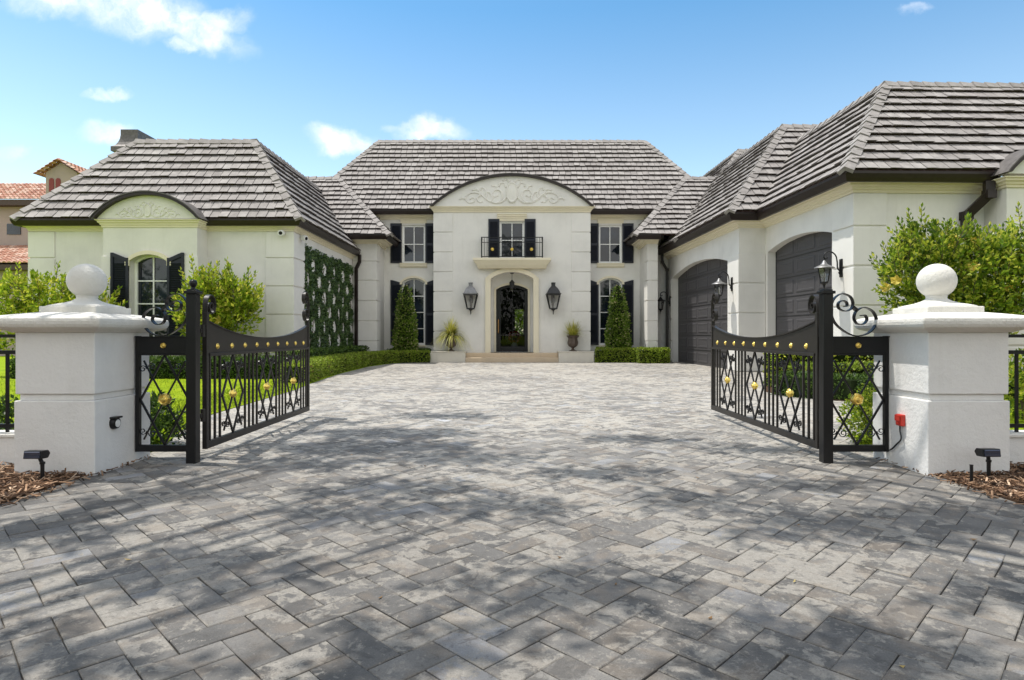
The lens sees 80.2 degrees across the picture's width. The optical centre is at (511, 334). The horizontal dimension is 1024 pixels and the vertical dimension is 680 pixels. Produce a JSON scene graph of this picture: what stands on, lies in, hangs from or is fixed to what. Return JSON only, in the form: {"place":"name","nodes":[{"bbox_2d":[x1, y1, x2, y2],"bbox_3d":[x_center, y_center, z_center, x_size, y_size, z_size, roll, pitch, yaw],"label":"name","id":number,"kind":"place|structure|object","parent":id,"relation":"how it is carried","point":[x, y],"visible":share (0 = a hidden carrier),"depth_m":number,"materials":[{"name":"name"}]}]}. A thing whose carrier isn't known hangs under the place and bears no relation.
{"place":"outdoors","nodes":[
{"label":"outdoors","id":0,"kind":"place"},
{"bbox_2d":[0,356,15,361],"bbox_3d":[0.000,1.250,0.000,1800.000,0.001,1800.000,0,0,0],"label":"ground","id":1,"kind":"structure","parent":0,"point":[2,358],"depth_m":32.18,"materials":[{"name":"green plant"}]},
{"bbox_2d":[391,284,419,349],"bbox_3d":[-4.719,-0.542,27.062,1.335,3.543,1.305,0,0,0],"label":"topiary","id":2,"kind":"object","parent":1,"relation":"on","point":[404,336],"visible":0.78,"depth_m":26.78,"materials":[{"name":"green plant"}]},
{"bbox_2d":[386,347,431,350],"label":"hedge","id":3,"kind":"object","parent":1,"relation":"on","point":[424,348],"visible":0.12,"depth_m":27.15,"materials":[{"name":"green plant"}]},
{"bbox_2d":[9,80,1023,371],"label":"house","id":4,"kind":"structure","parent":1,"relation":"on","point":[587,226],"depth_m":20.70,"materials":[{"name":"white paint"}]},
{"bbox_2d":[135,255,166,335],"bbox_3d":[-11.070,-1.000,18.800,1.140,2.900,0.080,0,0,0],"label":"window","id":5,"kind":"structure","parent":4,"relation":"in","point":[150,271],"depth_m":18.81,"materials":[{"name":"glass"}]},
{"bbox_2d":[277,230,284,235],"bbox_3d":[-7.207,-3.181,19.056,0.212,0.218,0.338,0,0,0],"label":"security camera","id":6,"kind":"object","parent":4,"relation":"attached to","point":[280,232],"visible":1,"depth_m":18.91,"materials":[{"name":"white plastic"}]},
{"bbox_2d":[300,235,307,241],"bbox_3d":[-6.783,-3.132,19.722,0.340,0.223,0.200,0,0,27],"label":"security camera","id":7,"kind":"object","parent":4,"relation":"attached to","point":[304,238],"visible":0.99,"depth_m":19.63,"materials":[{"name":"white plastic"}]},
{"bbox_2d":[304,243,353,350],"bbox_3d":[-6.834,-0.898,23.642,0.208,4.338,7.163,0,0,0],"label":"climbing ivy","id":8,"kind":"object","parent":4,"relation":"attached to","point":[332,263],"visible":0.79,"depth_m":22.66,"materials":[{"name":"green plant"}]},
{"bbox_2d":[403,225,424,262],"bbox_3d":[-4.530,-4.190,28.160,1.060,1.760,0.080,0,0,0],"label":"window","id":9,"kind":"structure","parent":4,"relation":"in","point":[413,235],"depth_m":28.17,"materials":[{"name":"white paint"}]},
{"bbox_2d":[403,278,424,344],"bbox_3d":[-4.530,-1.080,28.160,1.060,3.080,0.080,0,0,0],"label":"window","id":10,"kind":"structure","parent":4,"relation":"in","point":[418,285],"depth_m":28.17,"materials":[{"name":"glass"}]},
{"bbox_2d":[446,335,456,350],"bbox_3d":[-2.690,0.375,26.880,0.570,0.700,0.570,0,0,0],"label":"urn","id":11,"kind":"object","parent":4,"relation":"on","point":[452,345],"visible":0.83,"depth_m":26.73,"materials":[{"name":"brown metal"}]},
{"bbox_2d":[430,315,472,351],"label":"potted plant","id":12,"kind":"object","parent":11,"relation":"in","point":[451,330],"visible":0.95,"depth_m":26.68,"materials":[{"name":"green plant"}]},
{"bbox_2d":[463,282,478,313],"bbox_3d":[-1.830,-1.615,26.955,0.660,1.430,0.690,0,0,0],"label":"wall lantern","id":13,"kind":"object","parent":4,"relation":"attached to","point":[470,290],"depth_m":26.75,"materials":[{"name":"grey metal"}]},
{"bbox_2d":[509,273,514,290],"bbox_3d":[0.000,-2.375,27.650,0.240,0.910,0.240,0,0,22],"label":"pendant lantern","id":14,"kind":"object","parent":4,"relation":"hanging from","point":[511,282],"visible":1,"depth_m":27.58,"materials":[{"name":"black metal"}]},
{"bbox_2d":[500,222,523,257],"bbox_3d":[0.000,-4.265,27.460,1.090,1.670,0.080,0,0,0],"label":"window","id":15,"kind":"structure","parent":4,"relation":"in","point":[507,229],"depth_m":27.47,"materials":[{"name":"white paint"}]},
{"bbox_2d":[496,285,527,351],"bbox_3d":[0.000,-0.765,28.209,1.470,3.110,0.182,0,0,0],"label":"front door","id":16,"kind":"structure","parent":4,"relation":"in","point":[498,291],"depth_m":28.22,"materials":[{"name":"black paint"}]},
{"bbox_2d":[545,282,560,313],"bbox_3d":[1.830,-1.615,26.955,0.660,1.430,0.690,0,0,0],"label":"wall lantern","id":17,"kind":"object","parent":4,"relation":"attached to","point":[553,290],"depth_m":26.75,"materials":[{"name":"black metal"}]},
{"bbox_2d":[567,335,578,350],"bbox_3d":[2.690,0.375,26.880,0.570,0.700,0.570,0,0,0],"label":"urn","id":18,"kind":"object","parent":4,"relation":"on","point":[572,341],"visible":0.98,"depth_m":26.72,"materials":[{"name":"brown metal"}]},
{"bbox_2d":[561,322,589,336],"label":"potted plant","id":19,"kind":"object","parent":18,"relation":"in","point":[573,331],"visible":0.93,"depth_m":26.74,"materials":[{"name":"green plant"}]},
{"bbox_2d":[599,225,620,262],"bbox_3d":[4.530,-4.190,28.160,1.060,1.760,0.080,0,0,0],"label":"window","id":20,"kind":"structure","parent":4,"relation":"in","point":[609,235],"depth_m":28.17,"materials":[{"name":"white paint"}]},
{"bbox_2d":[599,278,620,344],"bbox_3d":[4.530,-1.080,28.160,1.060,3.080,0.080,0,0,0],"label":"window","id":21,"kind":"structure","parent":4,"relation":"in","point":[605,285],"depth_m":28.17,"materials":[{"name":"glass"}]},
{"bbox_2d":[658,291,670,313],"bbox_3d":[6.758,-1.433,27.353,0.669,1.036,0.482,0,0,-27],"label":"wall sconce","id":22,"kind":"object","parent":4,"relation":"attached to","point":[660,299],"depth_m":27.29,"materials":[{"name":"black paint"}]},
{"bbox_2d":[678,259,727,368],"bbox_3d":[7.532,-0.880,23.907,0.078,4.200,6.770,0,0,-2],"label":"garage door","id":23,"kind":"structure","parent":4,"relation":"in","point":[695,289],"depth_m":24.20,"materials":[{"name":"grey paint"}]},
{"bbox_2d":[711,271,732,298],"bbox_3d":[6.946,-1.633,20.195,0.669,0.956,0.482,0,0,-27],"label":"wall sconce","id":24,"kind":"object","parent":4,"relation":"attached to","point":[718,282],"depth_m":20.13,"materials":[{"name":"black paint"}]},
{"bbox_2d":[776,232,831,334],"bbox_3d":[8.556,-0.890,17.682,0.078,4.220,4.050,0,0,-2],"label":"garage door","id":25,"kind":"structure","parent":4,"relation":"in","point":[797,279],"depth_m":18.01,"materials":[{"name":"grey paint"}]},
{"bbox_2d":[814,251,842,287],"bbox_3d":[7.933,-1.633,15.329,0.669,0.956,0.482,0,0,-27],"label":"wall sconce","id":26,"kind":"object","parent":4,"relation":"attached to","point":[824,265],"depth_m":15.26,"materials":[{"name":"black paint"}]},
{"bbox_2d":[604,285,632,348],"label":"topiary","id":27,"kind":"object","parent":1,"relation":"on","point":[617,334],"visible":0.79,"depth_m":26.78,"materials":[{"name":"green plant"}]},
{"bbox_2d":[0,465,85,503],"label":"mulch soil","id":28,"kind":"structure","parent":0,"point":[29,491],"depth_m":4.86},
{"bbox_2d":[0,430,13,464],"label":"garden wall","id":29,"kind":"structure","parent":28,"relation":"on","point":[6,446],"depth_m":5.52,"materials":[{"name":"white paint"}]},
{"bbox_2d":[0,334,15,431],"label":"fence","id":30,"kind":"object","parent":29,"relation":"on","point":[7,425],"visible":0.25,"depth_m":5.62,"materials":[{"name":"black metal"}]},
{"bbox_2d":[0,455,1023,506],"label":"mulch","id":31,"kind":"object","parent":28,"relation":"on","point":[1017,490],"visible":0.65,"depth_m":4.84,"materials":[{"name":"brown plant"}]},
{"bbox_2d":[23,450,49,480],"bbox_3d":[-3.845,1.090,4.916,0.150,0.320,0.105,0,0,0],"label":"stake light","id":32,"kind":"object","parent":31,"relation":"on","point":[40,455],"visible":0.9,"depth_m":4.89,"materials":[{"name":"black paint"}]},
{"bbox_2d":[974,448,1000,478],"bbox_3d":[3.911,1.090,4.995,0.150,0.320,0.105,0,0,0],"label":"stake light","id":33,"kind":"object","parent":31,"relation":"on","point":[987,453],"visible":0.93,"depth_m":4.98,"materials":[{"name":"black paint"}]},
{"bbox_2d":[0,158,86,355],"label":"neighbour house","id":34,"kind":"structure","parent":0,"point":[16,197],"depth_m":39.42,"materials":[{"name":"paint"}]},
{"bbox_2d":[7,224,20,234],"bbox_3d":[-32.750,-6.950,39.985,0.900,0.700,0.070,0,0,0],"label":"window","id":35,"kind":"structure","parent":34,"relation":"in","point":[11,229],"depth_m":39.95,"materials":[{"name":"grey glass"}]},
{"bbox_2d":[0,362,383,452],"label":"lawn","id":36,"kind":"structure","parent":0,"point":[178,393],"depth_m":13.73,"materials":[{"name":"green plant"}]},
{"bbox_2d":[0,394,18,429],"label":"leafy shrub","id":37,"kind":"object","parent":36,"relation":"on","point":[2,410],"visible":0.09,"depth_m":6.52,"materials":[{"name":"green plant"}]},
{"bbox_2d":[0,261,127,356],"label":"tall shrub","id":38,"kind":"object","parent":36,"relation":"on","point":[30,301],"visible":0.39,"depth_m":17.26,"materials":[{"name":"green plant"}]},
{"bbox_2d":[10,355,299,378],"bbox_3d":[-9.773,0.900,16.788,7.855,0.717,1.011,0,0,0],"label":"hedge","id":39,"kind":"object","parent":36,"relation":"on","point":[164,371],"visible":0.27,"depth_m":16.46,"materials":[{"name":"green plant"}]},
{"bbox_2d":[150,390,185,443],"bbox_3d":[-3.943,0.947,6.605,0.931,0.710,0.767,0,0,0],"label":"bush","id":40,"kind":"object","parent":36,"relation":"on","point":[166,422],"visible":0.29,"depth_m":6.59,"materials":[{"name":"green plant"}]},
{"bbox_2d":[166,253,265,356],"bbox_3d":[-8.662,-0.585,17.911,2.816,3.650,2.096,0,0,0],"label":"tall shrub","id":41,"kind":"object","parent":36,"relation":"on","point":[227,292],"visible":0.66,"depth_m":17.64,"materials":[{"name":"green plant"}]},
{"bbox_2d":[149,338,304,360],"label":"variegated plants","id":42,"kind":"object","parent":36,"relation":"on","point":[259,354],"visible":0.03,"depth_m":17.53,"materials":[{"name":"green plant"}]},
{"bbox_2d":[277,345,369,357],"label":"hedge","id":43,"kind":"object","parent":36,"relation":"on","point":[318,351],"visible":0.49,"depth_m":21.06,"materials":[{"name":"green plant"}]},
{"bbox_2d":[277,349,430,382],"bbox_3d":[-5.347,0.919,21.040,2.342,0.638,12.312,0,0,7],"label":"hedge","id":44,"kind":"object","parent":36,"relation":"on","point":[321,366],"visible":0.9,"depth_m":20.82,"materials":[{"name":"green plant"}]},
{"bbox_2d":[0,376,1023,443],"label":"grass","id":45,"kind":"structure","parent":36,"relation":"on","point":[226,399],"depth_m":11.72,"materials":[{"name":"green plant"}]},
{"bbox_2d":[0,362,1023,679],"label":"driveway","id":46,"kind":"structure","parent":0,"point":[390,546],"depth_m":3.40,"materials":[{"name":"stone"}]},
{"bbox_2d":[0,264,168,475],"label":"gate pillar","id":47,"kind":"structure","parent":46,"relation":"on","point":[75,374],"depth_m":5.19,"materials":[{"name":"white paint"}]},
{"bbox_2d":[109,416,122,428],"bbox_3d":[-3.530,0.784,5.420,0.060,0.113,0.111,0,0,0],"label":"step light","id":48,"kind":"object","parent":47,"relation":"attached to","point":[114,422],"visible":1,"depth_m":5.39,"materials":[{"name":"black paint"}]},
{"bbox_2d":[134,279,202,463],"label":"gate side panel","id":49,"kind":"structure","parent":46,"relation":"on","point":[188,345],"depth_m":5.71,"materials":[{"name":"black paint"}]},
{"bbox_2d":[200,292,309,448],"bbox_3d":[-3.000,0.246,7.402,0.079,1.737,3.095,0,0,0],"label":"gate leaf","id":50,"kind":"object","parent":49,"relation":"attached to","point":[218,340],"visible":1,"depth_m":6.87,"materials":[{"name":"black metal"}]},
{"bbox_2d":[124,410,975,667],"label":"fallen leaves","id":51,"kind":"object","parent":46,"relation":"on","point":[710,617],"visible":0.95,"depth_m":3.23,"materials":[{"name":"brown plant"}]},
{"bbox_2d":[594,346,636,362],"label":"hedge","id":52,"kind":"object","parent":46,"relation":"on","point":[614,355],"visible":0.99,"depth_m":26.26,"materials":[{"name":"green plant"}]},
{"bbox_2d":[635,346,670,362],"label":"hedge","id":53,"kind":"object","parent":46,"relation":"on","point":[653,354],"visible":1,"depth_m":25.61,"materials":[{"name":"green plant"}]},
{"bbox_2d":[817,289,889,463],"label":"gate side panel","id":54,"kind":"structure","parent":46,"relation":"on","point":[830,345],"depth_m":5.71,"materials":[{"name":"black paint"}]},
{"bbox_2d":[711,293,818,448],"bbox_3d":[3.000,0.246,7.478,0.079,1.737,3.245,0,0,0],"label":"gate leaf","id":55,"kind":"object","parent":54,"relation":"attached to","point":[803,341],"visible":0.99,"depth_m":6.98,"materials":[{"name":"black metal"}]},
{"bbox_2d":[854,264,1023,475],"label":"gate pillar","id":56,"kind":"structure","parent":46,"relation":"on","point":[948,374],"depth_m":5.19,"materials":[{"name":"white paint"}]},
{"bbox_2d":[885,414,904,450],"bbox_3d":[3.518,0.918,5.713,0.056,0.397,0.475,0,0,0],"label":"alarm box","id":57,"kind":"object","parent":56,"relation":"attached to","point":[899,419],"visible":0.94,"depth_m":5.50,"materials":[{"name":"red plastic"}]},
{"bbox_2d":[0,0,1023,333],"label":"sky","id":58,"kind":"structure","parent":0,"point":[317,83],"materials":[{"name":"blue"}]},
{"bbox_2d":[508,331,520,346],"bbox_3d":[0.122,0.279,31.500,0.708,1.042,0.704,0,0,0],"label":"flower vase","id":59,"kind":"object","parent":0,"point":[514,342],"visible":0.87,"depth_m":31.37,"materials":[{"name":"black plastic"}]},
{"bbox_2d":[515,310,522,334],"bbox_3d":[1.341,-0.902,37.522,4.391,4.319,2.376,0,0,0],"label":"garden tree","id":60,"kind":"object","parent":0,"point":[518,321],"visible":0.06,"depth_m":36.95,"materials":[{"name":"green plant"}]},
{"bbox_2d":[766,386,844,400],"bbox_3d":[17.660,1.211,12.825,24.680,0.050,3.550,0,0,0],"label":"planting bed","id":61,"kind":"object","parent":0,"point":[771,391],"visible":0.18,"depth_m":12.82,"materials":[{"name":"green plant"}]},
{"bbox_2d":[762,353,873,386],"bbox_3d":[7.949,0.732,13.898,4.303,1.030,0.867,0,0,0],"label":"hedge","id":62,"kind":"object","parent":61,"relation":"on","point":[842,358],"visible":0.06,"depth_m":13.66,"materials":[{"name":"green plant"}]},
{"bbox_2d":[788,360,873,378],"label":"hedge","id":63,"kind":"object","parent":61,"relation":"on","point":[856,367],"visible":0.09,"depth_m":12.23,"materials":[{"name":"green plant"}]},
{"bbox_2d":[770,370,1023,400],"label":"hedge","id":64,"kind":"object","parent":61,"relation":"on","point":[854,380],"visible":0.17,"depth_m":11.20,"materials":[{"name":"green plant"}]},
{"bbox_2d":[855,402,1023,443],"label":"lawn patch","id":65,"kind":"object","parent":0,"point":[1012,419],"depth_m":8.24,"materials":[{"name":"green plant"}]},
{"bbox_2d":[836,381,876,443],"bbox_3d":[3.990,0.884,6.645,0.764,0.766,0.658,0,0,0],"label":"bush","id":66,"kind":"object","parent":65,"relation":"on","point":[858,416],"visible":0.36,"depth_m":6.65,"materials":[{"name":"green plant"}]},
{"bbox_2d":[868,201,1023,333],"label":"flowering shrub","id":67,"kind":"object","parent":65,"relation":"on","point":[912,253],"visible":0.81,"depth_m":10.57,"materials":[{"name":"green plant"}]},
{"bbox_2d":[1004,347,1023,419],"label":"leafy shrub","id":68,"kind":"object","parent":65,"relation":"on","point":[1010,398],"visible":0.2,"depth_m":8.52,"materials":[{"name":"green plant"}]},
{"bbox_2d":[936,465,1023,504],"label":"mulch ground","id":69,"kind":"structure","parent":0,"point":[1005,495],"depth_m":4.86,"materials":[{"name":"wood"}]},
{"bbox_2d":[969,464,973,480],"bbox_3d":[3.680,1.139,4.870,0.028,0.201,0.027,0,0,0],"label":"stake","id":70,"kind":"object","parent":69,"relation":"on","point":[971,472],"visible":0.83,"depth_m":4.86,"materials":[{"name":"black paint"}]},
{"bbox_2d":[1010,430,1023,464],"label":"garden wall","id":71,"kind":"structure","parent":69,"relation":"on","point":[1016,447],"depth_m":5.52,"materials":[{"name":"white paint"}]},
{"bbox_2d":[1008,334,1023,431],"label":"fence","id":72,"kind":"object","parent":71,"relation":"on","point":[1016,425],"visible":0.25,"depth_m":5.62,"materials":[{"name":"black metal"}]}
]}

